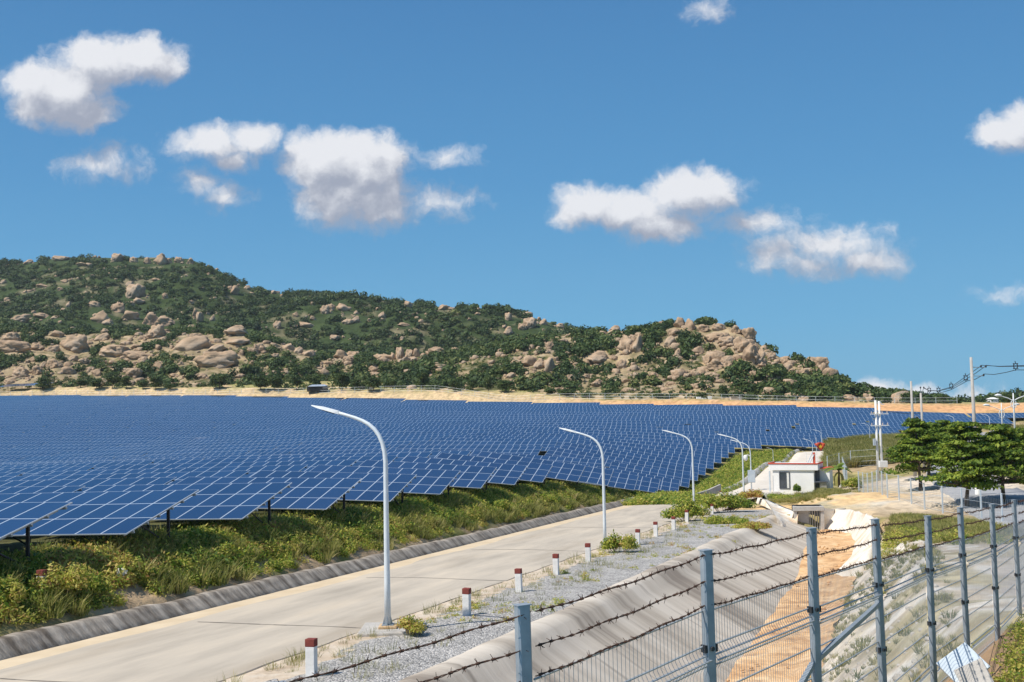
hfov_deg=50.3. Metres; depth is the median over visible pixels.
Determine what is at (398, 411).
solar table
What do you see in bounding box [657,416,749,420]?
solar table
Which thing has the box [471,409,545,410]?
solar table
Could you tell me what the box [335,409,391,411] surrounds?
solar table
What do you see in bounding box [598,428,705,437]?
solar table
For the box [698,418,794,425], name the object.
solar table
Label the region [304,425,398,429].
solar table
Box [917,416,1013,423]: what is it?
solar table
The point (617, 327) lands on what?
boulder
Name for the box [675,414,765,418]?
solar table
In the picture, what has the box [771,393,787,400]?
tree
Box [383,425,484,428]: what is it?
solar table
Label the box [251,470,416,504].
solar table
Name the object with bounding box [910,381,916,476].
utility pole
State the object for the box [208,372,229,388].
tree
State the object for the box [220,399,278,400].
solar table
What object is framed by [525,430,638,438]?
solar table
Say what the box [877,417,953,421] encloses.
solar table
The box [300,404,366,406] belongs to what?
solar table
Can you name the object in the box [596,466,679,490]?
solar table
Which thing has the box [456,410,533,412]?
solar table
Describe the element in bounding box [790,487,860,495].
grass
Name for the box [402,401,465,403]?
solar table
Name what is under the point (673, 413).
solar table
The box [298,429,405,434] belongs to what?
solar table
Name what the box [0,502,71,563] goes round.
solar table
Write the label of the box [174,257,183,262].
boulder
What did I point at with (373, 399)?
solar table
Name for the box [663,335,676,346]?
boulder
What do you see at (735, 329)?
boulder
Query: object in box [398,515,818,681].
drainage channel
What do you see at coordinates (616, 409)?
solar table
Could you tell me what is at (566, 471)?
solar table
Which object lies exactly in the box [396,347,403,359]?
boulder
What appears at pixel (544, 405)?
solar table
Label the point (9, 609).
weeds
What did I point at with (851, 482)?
bush
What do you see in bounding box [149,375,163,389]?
tree
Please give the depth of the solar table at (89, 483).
61.30 m
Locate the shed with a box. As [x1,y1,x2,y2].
[307,384,327,391]
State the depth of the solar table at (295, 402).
338.23 m
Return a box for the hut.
[730,396,741,399]
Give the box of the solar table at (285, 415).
[268,414,342,417]
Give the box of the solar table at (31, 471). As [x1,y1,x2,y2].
[0,466,95,475]
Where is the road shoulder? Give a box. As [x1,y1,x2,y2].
[222,497,756,681]
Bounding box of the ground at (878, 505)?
[0,381,1023,681]
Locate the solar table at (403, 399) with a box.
[346,398,405,401]
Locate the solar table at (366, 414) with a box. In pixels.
[350,413,428,416]
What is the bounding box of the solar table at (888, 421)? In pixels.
[868,419,904,424]
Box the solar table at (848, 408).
[793,407,877,411]
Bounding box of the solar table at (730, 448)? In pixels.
[613,436,734,452]
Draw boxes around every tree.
[35,375,53,390]
[74,379,87,387]
[90,378,106,386]
[103,372,120,388]
[119,375,131,388]
[138,380,148,388]
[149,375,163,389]
[163,384,176,388]
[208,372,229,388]
[251,375,270,389]
[265,375,282,387]
[288,375,302,389]
[305,374,321,386]
[333,371,349,386]
[350,378,364,389]
[362,376,384,390]
[383,378,396,387]
[414,370,430,386]
[448,378,461,390]
[466,379,479,387]
[482,375,493,390]
[495,380,515,391]
[544,388,556,393]
[558,388,575,396]
[581,391,594,397]
[651,393,663,398]
[662,394,671,398]
[695,392,708,398]
[718,383,729,397]
[744,395,753,400]
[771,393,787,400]
[879,417,956,490]
[881,397,892,402]
[885,422,953,478]
[899,392,916,402]
[915,420,1009,505]
[934,393,947,402]
[935,419,963,440]
[954,396,962,402]
[965,423,1023,501]
[999,392,1016,402]
[1003,427,1023,470]
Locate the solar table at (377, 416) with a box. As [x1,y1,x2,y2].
[327,415,409,419]
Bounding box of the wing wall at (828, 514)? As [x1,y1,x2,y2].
[824,508,845,526]
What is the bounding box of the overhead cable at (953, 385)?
[925,366,979,390]
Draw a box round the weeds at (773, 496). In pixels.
[757,492,800,502]
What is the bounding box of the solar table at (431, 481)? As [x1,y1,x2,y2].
[309,465,459,497]
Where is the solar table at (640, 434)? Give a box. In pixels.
[588,430,698,437]
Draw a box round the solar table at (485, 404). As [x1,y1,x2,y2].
[451,404,518,405]
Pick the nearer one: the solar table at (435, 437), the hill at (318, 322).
the solar table at (435, 437)
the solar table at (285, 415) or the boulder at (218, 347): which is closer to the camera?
the solar table at (285, 415)
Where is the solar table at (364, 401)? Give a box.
[337,400,400,402]
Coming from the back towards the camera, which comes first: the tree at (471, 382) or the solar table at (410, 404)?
the tree at (471, 382)
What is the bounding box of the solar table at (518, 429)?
[473,427,580,431]
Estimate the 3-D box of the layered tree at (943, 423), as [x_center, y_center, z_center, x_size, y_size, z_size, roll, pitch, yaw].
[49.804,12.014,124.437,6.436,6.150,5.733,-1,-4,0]
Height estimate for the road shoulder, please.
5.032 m
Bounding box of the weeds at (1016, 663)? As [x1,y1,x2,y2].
[990,613,1023,681]
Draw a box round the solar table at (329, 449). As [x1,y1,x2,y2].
[250,445,390,453]
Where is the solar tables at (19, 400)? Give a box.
[0,395,343,405]
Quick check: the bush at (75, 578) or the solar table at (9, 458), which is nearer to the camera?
the bush at (75, 578)
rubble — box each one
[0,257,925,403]
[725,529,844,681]
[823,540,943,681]
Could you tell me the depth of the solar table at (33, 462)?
137.35 m
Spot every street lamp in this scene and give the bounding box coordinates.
[311,405,393,625]
[560,428,606,540]
[663,430,694,500]
[719,434,744,498]
[732,440,751,489]
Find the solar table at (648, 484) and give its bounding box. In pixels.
[627,476,660,492]
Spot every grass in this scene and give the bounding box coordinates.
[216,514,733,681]
[608,491,626,501]
[754,492,832,503]
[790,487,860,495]
[810,531,960,681]
[819,432,904,469]
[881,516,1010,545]
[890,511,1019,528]
[994,630,1023,681]
[1006,422,1023,484]
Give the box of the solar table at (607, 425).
[557,422,655,428]
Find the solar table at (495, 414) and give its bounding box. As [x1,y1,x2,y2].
[430,413,511,416]
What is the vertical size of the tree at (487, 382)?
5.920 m
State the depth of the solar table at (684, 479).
137.92 m
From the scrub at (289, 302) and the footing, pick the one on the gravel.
the footing
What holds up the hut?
on the ground at (878, 505)
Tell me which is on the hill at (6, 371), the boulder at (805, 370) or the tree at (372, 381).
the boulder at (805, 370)
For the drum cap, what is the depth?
37.53 m
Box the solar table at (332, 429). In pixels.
[284,426,381,431]
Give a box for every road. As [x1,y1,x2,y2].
[0,504,708,681]
[717,449,822,498]
[926,430,1023,526]
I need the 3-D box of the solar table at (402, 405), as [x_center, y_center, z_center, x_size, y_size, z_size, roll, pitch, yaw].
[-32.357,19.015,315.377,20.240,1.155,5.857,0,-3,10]
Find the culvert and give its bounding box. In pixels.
[792,504,824,529]
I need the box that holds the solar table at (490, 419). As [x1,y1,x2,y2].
[413,418,501,421]
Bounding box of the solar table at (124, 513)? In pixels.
[0,490,198,544]
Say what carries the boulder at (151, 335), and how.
on the hill at (6, 371)
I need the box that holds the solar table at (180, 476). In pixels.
[0,470,249,483]
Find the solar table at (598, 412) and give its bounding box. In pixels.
[562,411,643,413]
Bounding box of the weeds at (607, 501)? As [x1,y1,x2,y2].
[600,495,621,503]
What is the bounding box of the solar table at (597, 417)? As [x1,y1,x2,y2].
[564,416,653,420]
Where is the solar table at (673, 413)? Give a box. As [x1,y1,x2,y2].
[600,412,684,415]
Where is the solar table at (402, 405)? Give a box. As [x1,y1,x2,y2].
[368,405,435,406]
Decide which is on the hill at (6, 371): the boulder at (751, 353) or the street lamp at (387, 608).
the boulder at (751, 353)
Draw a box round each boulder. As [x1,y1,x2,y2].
[0,340,30,352]
[1,332,20,340]
[11,314,28,322]
[12,367,29,377]
[30,343,43,349]
[32,365,41,374]
[33,312,48,318]
[36,283,46,286]
[40,361,46,367]
[44,345,60,352]
[46,358,63,368]
[49,330,64,336]
[52,255,69,260]
[60,334,88,352]
[60,366,76,373]
[68,355,78,360]
[76,262,86,265]
[78,357,89,363]
[88,301,100,306]
[90,310,110,322]
[91,369,101,375]
[93,333,111,340]
[99,344,130,356]
[101,328,107,333]
[102,319,113,325]
[110,302,124,312]
[111,253,124,261]
[119,341,132,345]
[119,350,149,360]
[121,310,139,319]
[125,283,145,298]
[125,368,142,376]
[129,256,137,262]
[130,344,139,348]
[133,297,144,303]
[142,312,157,324]
[143,258,150,263]
[146,332,155,338]
[148,324,166,337]
[153,253,166,264]
[153,361,162,369]
[155,315,175,326]
[162,293,167,298]
[172,335,213,350]
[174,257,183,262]
[186,258,194,263]
[193,350,238,368]
[196,312,203,321]
[196,373,206,377]
[208,344,226,351]
[224,325,248,334]
[224,338,249,344]
[230,285,239,293]
[235,374,245,377]
[259,345,266,351]
[273,321,280,328]
[282,343,294,349]
[294,346,303,353]
[300,322,313,326]
[303,350,311,355]
[320,305,329,313]
[328,303,334,310]
[330,335,339,339]
[333,350,347,358]
[336,303,350,310]
[342,319,354,324]
[342,355,353,362]
[347,351,358,356]
[352,316,359,322]
[369,366,378,371]
[374,353,396,359]
[378,312,385,318]
[390,352,395,359]
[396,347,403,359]
[397,322,410,326]
[404,300,412,307]
[405,349,413,356]
[412,348,419,356]
[428,347,443,353]
[438,304,449,309]
[504,326,512,334]
[505,312,511,320]
[505,372,515,378]
[518,323,526,329]
[522,317,536,328]
[522,355,536,365]
[533,358,543,368]
[539,319,547,324]
[544,356,554,371]
[545,341,553,348]
[556,323,564,328]
[587,350,607,362]
[591,381,600,386]
[608,325,620,330]
[616,359,626,368]
[617,335,633,349]
[626,342,632,352]
[632,334,642,352]
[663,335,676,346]
[665,381,674,385]
[668,329,679,335]
[673,317,684,327]
[673,348,680,355]
[684,318,695,330]
[692,346,703,352]
[697,324,709,331]
[702,354,711,362]
[704,332,723,342]
[706,359,723,370]
[711,323,725,330]
[715,379,724,382]
[716,336,732,346]
[725,361,732,368]
[730,325,740,333]
[732,336,753,352]
[741,327,756,338]
[742,343,759,362]
[755,348,764,362]
[756,361,765,366]
[766,352,775,359]
[798,368,809,374]
[800,397,809,400]
[812,357,828,365]
[820,362,827,371]
[842,394,858,400]
[865,396,873,401]
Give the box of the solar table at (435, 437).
[327,435,450,440]
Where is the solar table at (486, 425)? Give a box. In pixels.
[402,424,499,426]
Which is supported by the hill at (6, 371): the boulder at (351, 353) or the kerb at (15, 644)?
the boulder at (351, 353)
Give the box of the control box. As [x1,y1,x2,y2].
[748,470,754,482]
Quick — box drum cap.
[116,568,127,577]
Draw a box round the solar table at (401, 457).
[216,452,431,461]
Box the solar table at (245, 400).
[214,400,273,402]
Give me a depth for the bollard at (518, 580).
40.81 m
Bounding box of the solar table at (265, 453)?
[150,451,290,457]
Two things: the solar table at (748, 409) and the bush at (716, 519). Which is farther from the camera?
the solar table at (748, 409)
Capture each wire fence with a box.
[3,386,952,403]
[274,499,1023,681]
[827,447,892,470]
[842,457,847,480]
[858,470,1023,521]
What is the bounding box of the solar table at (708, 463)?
[576,440,713,470]
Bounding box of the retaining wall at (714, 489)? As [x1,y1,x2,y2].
[696,484,720,494]
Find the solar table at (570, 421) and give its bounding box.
[491,420,585,424]
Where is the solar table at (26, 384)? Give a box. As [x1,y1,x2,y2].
[0,382,53,387]
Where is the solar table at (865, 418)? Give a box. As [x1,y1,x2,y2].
[781,412,872,420]
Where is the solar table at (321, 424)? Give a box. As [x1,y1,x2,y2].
[306,421,395,425]
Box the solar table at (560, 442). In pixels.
[438,438,571,447]
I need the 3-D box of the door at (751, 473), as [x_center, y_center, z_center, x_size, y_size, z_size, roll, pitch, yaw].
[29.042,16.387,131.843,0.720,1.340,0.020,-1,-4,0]
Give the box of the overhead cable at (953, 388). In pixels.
[922,375,982,394]
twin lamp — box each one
[983,403,1019,423]
[995,393,1023,427]
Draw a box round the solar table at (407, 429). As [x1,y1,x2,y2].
[365,427,470,430]
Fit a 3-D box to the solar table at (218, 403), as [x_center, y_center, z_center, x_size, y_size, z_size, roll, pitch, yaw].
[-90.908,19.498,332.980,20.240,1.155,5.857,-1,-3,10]
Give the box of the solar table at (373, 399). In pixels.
[343,399,402,400]
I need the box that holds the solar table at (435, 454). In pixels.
[285,450,470,457]
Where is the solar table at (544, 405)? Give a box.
[509,405,578,406]
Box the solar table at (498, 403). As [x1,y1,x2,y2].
[464,403,530,404]
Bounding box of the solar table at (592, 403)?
[533,402,599,404]
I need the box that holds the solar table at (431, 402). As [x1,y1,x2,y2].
[398,402,461,404]
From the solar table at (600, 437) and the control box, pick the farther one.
the solar table at (600, 437)
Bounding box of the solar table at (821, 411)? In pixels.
[786,409,872,413]
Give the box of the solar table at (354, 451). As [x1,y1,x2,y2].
[292,449,439,453]
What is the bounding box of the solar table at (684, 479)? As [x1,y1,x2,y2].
[609,461,690,488]
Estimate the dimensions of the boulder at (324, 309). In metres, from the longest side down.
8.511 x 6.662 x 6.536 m
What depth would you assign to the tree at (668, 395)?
326.42 m
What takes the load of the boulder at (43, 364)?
on the hill at (6, 371)
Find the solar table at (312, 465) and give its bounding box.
[103,460,356,471]
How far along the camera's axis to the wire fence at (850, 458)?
149.98 m
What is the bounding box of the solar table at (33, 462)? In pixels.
[0,461,62,463]
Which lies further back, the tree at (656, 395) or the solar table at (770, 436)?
the tree at (656, 395)
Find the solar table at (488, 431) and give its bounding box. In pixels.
[408,429,517,432]
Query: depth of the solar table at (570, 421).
233.60 m
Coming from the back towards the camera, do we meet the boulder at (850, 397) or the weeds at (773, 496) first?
the boulder at (850, 397)
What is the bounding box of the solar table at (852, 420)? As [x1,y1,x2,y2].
[772,414,865,423]
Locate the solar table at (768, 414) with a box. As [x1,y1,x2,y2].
[688,412,775,416]
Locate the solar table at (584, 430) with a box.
[488,426,591,432]
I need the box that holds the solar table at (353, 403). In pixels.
[316,403,380,405]
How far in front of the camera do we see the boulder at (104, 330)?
554.94 m
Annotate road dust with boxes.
[0,505,634,669]
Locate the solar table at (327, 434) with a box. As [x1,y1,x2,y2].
[257,432,368,438]
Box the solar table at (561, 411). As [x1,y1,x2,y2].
[536,409,614,412]
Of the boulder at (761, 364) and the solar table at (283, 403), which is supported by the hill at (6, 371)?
the boulder at (761, 364)
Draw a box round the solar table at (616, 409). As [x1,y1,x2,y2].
[548,408,625,410]
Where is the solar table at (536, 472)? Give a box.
[436,453,552,483]
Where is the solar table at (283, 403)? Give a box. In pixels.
[251,403,313,405]
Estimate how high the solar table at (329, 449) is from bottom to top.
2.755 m
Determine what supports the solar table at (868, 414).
on the ground at (878, 505)
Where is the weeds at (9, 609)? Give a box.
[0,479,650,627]
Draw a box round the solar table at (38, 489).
[0,486,85,493]
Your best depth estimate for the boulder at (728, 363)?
347.83 m
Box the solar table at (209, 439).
[150,436,257,442]
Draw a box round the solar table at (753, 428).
[663,424,765,431]
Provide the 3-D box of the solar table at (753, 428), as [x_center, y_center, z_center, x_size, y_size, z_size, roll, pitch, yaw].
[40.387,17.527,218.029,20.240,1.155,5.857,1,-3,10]
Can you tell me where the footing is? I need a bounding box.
[357,621,426,636]
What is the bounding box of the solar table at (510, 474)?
[401,456,526,487]
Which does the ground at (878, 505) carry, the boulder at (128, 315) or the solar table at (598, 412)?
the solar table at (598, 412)
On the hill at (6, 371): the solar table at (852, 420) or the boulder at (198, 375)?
the boulder at (198, 375)
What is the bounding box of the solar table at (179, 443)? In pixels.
[121,440,232,446]
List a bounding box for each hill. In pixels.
[0,257,564,352]
[0,325,873,401]
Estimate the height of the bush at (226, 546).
0.896 m
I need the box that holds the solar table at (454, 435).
[350,433,468,437]
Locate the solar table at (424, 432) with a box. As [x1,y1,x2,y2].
[370,431,484,434]
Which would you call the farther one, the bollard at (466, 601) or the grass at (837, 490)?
the grass at (837, 490)
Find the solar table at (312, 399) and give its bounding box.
[281,399,340,401]
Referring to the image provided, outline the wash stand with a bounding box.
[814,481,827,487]
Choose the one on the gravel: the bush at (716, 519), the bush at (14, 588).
the bush at (716, 519)
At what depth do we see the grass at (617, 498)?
105.45 m
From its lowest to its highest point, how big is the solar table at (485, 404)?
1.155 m
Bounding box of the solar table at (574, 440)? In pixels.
[457,435,584,443]
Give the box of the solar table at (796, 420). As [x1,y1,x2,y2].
[756,416,852,424]
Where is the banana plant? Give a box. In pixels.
[822,462,851,486]
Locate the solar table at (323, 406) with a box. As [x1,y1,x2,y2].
[284,406,351,408]
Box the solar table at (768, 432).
[718,429,826,440]
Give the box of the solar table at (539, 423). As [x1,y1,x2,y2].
[458,422,554,425]
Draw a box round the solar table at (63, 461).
[8,459,109,462]
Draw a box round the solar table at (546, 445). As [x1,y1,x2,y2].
[417,441,556,450]
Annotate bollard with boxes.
[36,569,46,584]
[305,638,317,676]
[462,587,470,615]
[514,568,522,591]
[552,554,558,574]
[585,543,590,561]
[635,529,639,544]
[653,522,657,536]
[671,516,675,529]
[685,510,688,521]
[710,504,713,513]
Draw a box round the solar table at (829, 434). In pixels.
[769,427,868,437]
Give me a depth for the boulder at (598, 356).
398.86 m
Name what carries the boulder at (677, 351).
on the hill at (6, 371)
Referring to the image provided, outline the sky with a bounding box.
[0,0,1023,397]
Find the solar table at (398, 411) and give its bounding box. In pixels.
[378,410,454,412]
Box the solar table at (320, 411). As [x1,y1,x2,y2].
[303,410,376,413]
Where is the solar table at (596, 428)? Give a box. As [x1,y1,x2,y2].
[503,424,603,430]
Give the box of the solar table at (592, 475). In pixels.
[575,466,613,487]
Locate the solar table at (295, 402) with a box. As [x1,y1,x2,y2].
[267,401,329,403]
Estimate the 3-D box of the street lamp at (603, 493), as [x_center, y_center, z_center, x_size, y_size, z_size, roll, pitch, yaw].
[3.933,8.044,59.953,2.684,6.571,0.418,-2,-4,17]
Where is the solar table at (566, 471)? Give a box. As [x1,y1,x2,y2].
[477,451,585,484]
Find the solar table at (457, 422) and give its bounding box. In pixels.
[398,420,489,423]
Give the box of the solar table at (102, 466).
[0,460,154,469]
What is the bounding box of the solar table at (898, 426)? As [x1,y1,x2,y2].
[854,421,908,429]
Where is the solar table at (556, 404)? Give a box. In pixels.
[521,404,589,405]
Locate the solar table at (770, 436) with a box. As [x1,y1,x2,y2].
[710,432,822,442]
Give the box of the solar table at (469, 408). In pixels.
[409,407,481,409]
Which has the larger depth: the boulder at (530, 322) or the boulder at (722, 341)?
the boulder at (530, 322)
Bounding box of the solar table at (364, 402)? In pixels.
[331,402,395,404]
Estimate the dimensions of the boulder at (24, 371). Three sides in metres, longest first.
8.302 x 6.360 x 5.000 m
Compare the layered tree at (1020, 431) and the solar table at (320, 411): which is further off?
the solar table at (320, 411)
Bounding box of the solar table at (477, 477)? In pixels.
[359,460,496,491]
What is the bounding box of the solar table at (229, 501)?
[85,482,291,528]
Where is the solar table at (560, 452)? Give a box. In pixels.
[544,447,698,481]
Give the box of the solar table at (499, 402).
[467,401,531,403]
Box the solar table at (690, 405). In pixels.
[648,404,722,406]
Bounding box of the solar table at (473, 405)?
[438,405,506,406]
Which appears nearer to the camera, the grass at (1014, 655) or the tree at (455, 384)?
the grass at (1014, 655)
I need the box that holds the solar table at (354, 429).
[263,428,363,434]
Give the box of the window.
[779,472,789,488]
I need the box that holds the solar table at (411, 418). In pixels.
[385,417,471,420]
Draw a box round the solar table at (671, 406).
[638,405,714,408]
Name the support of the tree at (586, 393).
on the ground at (878, 505)
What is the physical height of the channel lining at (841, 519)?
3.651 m
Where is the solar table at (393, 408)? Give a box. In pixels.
[336,407,407,409]
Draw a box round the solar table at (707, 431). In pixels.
[610,426,714,434]
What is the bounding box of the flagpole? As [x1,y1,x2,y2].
[815,442,824,454]
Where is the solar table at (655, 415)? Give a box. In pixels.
[585,414,671,417]
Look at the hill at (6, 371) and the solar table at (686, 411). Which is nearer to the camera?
the solar table at (686, 411)
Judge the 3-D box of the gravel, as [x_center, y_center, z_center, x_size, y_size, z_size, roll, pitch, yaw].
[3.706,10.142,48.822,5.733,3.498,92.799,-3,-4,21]
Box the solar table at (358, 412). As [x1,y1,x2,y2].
[320,412,396,413]
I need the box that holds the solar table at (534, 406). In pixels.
[498,406,569,408]
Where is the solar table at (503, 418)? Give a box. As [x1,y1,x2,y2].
[474,416,561,419]
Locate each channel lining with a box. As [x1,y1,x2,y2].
[756,498,797,526]
[825,509,880,576]
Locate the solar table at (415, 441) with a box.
[303,438,431,444]
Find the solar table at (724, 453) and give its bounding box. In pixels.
[602,438,728,459]
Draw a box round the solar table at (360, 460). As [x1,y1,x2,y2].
[163,456,397,465]
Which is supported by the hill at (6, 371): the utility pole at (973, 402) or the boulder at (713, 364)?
the boulder at (713, 364)
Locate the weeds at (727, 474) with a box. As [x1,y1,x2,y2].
[607,448,794,505]
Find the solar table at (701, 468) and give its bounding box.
[561,442,705,475]
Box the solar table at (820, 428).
[794,424,896,433]
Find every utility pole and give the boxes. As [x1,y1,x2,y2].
[870,400,888,480]
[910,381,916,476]
[920,387,925,472]
[970,357,986,494]
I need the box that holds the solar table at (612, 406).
[572,405,644,407]
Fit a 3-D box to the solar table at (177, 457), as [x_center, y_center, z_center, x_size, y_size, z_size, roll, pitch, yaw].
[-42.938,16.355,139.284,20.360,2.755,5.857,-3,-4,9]
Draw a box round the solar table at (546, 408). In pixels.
[484,407,557,409]
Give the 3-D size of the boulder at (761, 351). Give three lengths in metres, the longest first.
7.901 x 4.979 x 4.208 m
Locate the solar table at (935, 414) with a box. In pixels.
[881,411,967,416]
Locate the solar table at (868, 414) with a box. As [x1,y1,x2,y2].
[825,411,915,418]
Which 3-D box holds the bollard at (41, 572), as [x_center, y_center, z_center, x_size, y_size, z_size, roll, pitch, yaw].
[-14.738,7.734,34.115,0.240,1.120,0.210,-3,-5,15]
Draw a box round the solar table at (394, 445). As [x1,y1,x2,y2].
[277,441,411,449]
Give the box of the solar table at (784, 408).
[709,407,790,410]
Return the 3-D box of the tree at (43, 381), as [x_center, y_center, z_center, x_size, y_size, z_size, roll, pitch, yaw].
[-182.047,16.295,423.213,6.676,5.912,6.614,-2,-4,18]
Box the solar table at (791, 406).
[717,405,796,408]
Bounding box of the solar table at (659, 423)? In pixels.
[588,420,684,426]
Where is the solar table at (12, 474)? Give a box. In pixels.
[0,472,24,476]
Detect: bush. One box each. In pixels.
[0,574,26,603]
[30,561,94,595]
[84,571,106,598]
[97,551,133,570]
[214,541,237,557]
[395,614,426,634]
[493,498,510,509]
[539,493,557,501]
[599,529,638,552]
[628,490,641,497]
[660,494,711,520]
[698,489,756,512]
[701,514,748,524]
[730,521,771,530]
[738,488,762,499]
[793,483,800,491]
[841,476,862,488]
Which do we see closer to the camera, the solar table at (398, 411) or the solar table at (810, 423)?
the solar table at (810, 423)
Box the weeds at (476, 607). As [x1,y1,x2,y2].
[426,513,768,623]
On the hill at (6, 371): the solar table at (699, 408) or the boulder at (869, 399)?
the boulder at (869, 399)
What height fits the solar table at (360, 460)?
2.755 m
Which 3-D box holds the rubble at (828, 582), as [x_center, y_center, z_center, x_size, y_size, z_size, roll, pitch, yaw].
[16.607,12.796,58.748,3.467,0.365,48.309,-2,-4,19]
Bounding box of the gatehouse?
[768,452,833,494]
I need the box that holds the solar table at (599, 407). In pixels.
[560,406,635,408]
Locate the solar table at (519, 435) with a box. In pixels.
[476,433,597,440]
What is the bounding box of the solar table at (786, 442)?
[703,435,817,446]
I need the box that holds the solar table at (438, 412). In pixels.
[400,412,477,414]
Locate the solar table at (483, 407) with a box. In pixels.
[425,406,495,408]
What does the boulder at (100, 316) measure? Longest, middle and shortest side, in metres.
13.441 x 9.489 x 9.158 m
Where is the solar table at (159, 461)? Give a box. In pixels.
[6,457,205,465]
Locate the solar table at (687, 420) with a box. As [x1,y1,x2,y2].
[598,418,691,423]
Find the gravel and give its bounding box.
[265,510,774,681]
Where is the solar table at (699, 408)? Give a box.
[628,407,706,409]
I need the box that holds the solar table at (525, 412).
[480,411,559,414]
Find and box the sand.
[725,529,855,681]
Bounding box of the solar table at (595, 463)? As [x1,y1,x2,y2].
[450,449,604,467]
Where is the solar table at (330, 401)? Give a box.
[276,400,336,402]
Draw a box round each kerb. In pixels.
[0,497,635,660]
[722,447,806,491]
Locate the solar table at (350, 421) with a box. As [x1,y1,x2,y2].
[323,419,410,422]
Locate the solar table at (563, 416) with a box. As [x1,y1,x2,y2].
[496,414,582,417]
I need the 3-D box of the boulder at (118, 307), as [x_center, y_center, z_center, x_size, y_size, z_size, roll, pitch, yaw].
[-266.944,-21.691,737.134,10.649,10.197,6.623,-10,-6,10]
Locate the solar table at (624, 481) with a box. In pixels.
[581,472,638,490]
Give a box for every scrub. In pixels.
[0,253,575,355]
[0,316,961,403]
[958,387,1023,402]
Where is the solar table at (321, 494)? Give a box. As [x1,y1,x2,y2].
[176,477,361,512]
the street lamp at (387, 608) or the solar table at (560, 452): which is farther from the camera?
the solar table at (560, 452)
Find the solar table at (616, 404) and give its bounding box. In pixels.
[582,404,653,405]
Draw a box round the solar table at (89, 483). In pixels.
[0,477,176,491]
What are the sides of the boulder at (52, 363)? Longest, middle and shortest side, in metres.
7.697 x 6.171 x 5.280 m
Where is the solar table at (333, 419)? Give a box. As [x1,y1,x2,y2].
[300,417,384,422]
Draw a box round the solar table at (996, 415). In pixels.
[967,413,1023,417]
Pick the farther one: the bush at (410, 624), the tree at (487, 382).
the tree at (487, 382)
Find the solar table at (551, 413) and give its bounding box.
[514,413,596,415]
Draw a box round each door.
[749,471,754,481]
[815,470,819,488]
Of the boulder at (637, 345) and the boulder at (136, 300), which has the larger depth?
the boulder at (136, 300)
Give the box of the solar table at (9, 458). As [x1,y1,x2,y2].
[0,457,23,459]
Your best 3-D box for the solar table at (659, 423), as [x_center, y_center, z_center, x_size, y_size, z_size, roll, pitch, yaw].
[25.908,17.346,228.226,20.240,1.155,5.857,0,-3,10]
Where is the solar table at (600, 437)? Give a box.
[492,431,608,439]
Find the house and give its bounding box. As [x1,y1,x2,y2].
[986,397,997,402]
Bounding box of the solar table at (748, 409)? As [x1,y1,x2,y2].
[701,409,783,411]
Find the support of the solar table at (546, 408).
on the ground at (878, 505)
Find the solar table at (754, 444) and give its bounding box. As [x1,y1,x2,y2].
[643,435,761,448]
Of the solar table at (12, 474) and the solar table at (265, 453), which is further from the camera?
the solar table at (265, 453)
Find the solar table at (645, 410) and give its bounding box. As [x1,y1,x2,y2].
[617,409,697,411]
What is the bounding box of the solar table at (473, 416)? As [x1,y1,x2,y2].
[411,415,494,418]
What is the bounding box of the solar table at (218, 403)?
[187,403,248,405]
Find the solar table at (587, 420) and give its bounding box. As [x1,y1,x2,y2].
[504,418,595,422]
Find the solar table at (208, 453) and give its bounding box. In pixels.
[118,450,249,457]
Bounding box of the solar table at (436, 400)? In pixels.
[405,400,467,401]
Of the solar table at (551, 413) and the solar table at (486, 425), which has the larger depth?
the solar table at (551, 413)
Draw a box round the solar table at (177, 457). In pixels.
[114,455,253,459]
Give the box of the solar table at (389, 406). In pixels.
[354,406,422,408]
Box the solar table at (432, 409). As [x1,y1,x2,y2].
[395,409,467,411]
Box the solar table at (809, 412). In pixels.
[733,410,820,414]
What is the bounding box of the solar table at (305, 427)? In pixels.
[269,424,359,429]
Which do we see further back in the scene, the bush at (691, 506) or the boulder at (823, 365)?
the boulder at (823, 365)
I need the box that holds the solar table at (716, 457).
[590,439,721,464]
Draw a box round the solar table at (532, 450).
[395,445,542,454]
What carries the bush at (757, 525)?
on the gravel
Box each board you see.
[936,642,989,681]
[954,658,993,681]
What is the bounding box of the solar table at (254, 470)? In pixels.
[33,465,307,476]
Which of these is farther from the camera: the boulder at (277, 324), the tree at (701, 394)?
the boulder at (277, 324)
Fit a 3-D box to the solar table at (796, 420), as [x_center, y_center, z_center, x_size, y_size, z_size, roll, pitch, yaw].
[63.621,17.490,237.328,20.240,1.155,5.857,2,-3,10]
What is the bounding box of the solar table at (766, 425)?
[691,421,791,429]
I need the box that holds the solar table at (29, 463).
[0,462,65,465]
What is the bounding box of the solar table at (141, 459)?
[80,455,258,461]
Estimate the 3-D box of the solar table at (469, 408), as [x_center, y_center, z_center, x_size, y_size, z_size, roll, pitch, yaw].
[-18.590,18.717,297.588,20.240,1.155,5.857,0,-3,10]
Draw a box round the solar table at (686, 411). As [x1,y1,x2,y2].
[647,410,730,413]
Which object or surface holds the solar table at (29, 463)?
on the ground at (878, 505)
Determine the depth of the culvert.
83.43 m
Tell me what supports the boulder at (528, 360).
on the hill at (6, 371)
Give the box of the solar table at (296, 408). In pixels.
[266,407,335,409]
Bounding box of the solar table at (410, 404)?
[382,403,448,405]
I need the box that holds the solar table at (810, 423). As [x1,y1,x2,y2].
[798,421,899,433]
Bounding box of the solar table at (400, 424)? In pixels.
[362,422,455,425]
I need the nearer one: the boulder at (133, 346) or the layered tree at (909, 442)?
the layered tree at (909, 442)

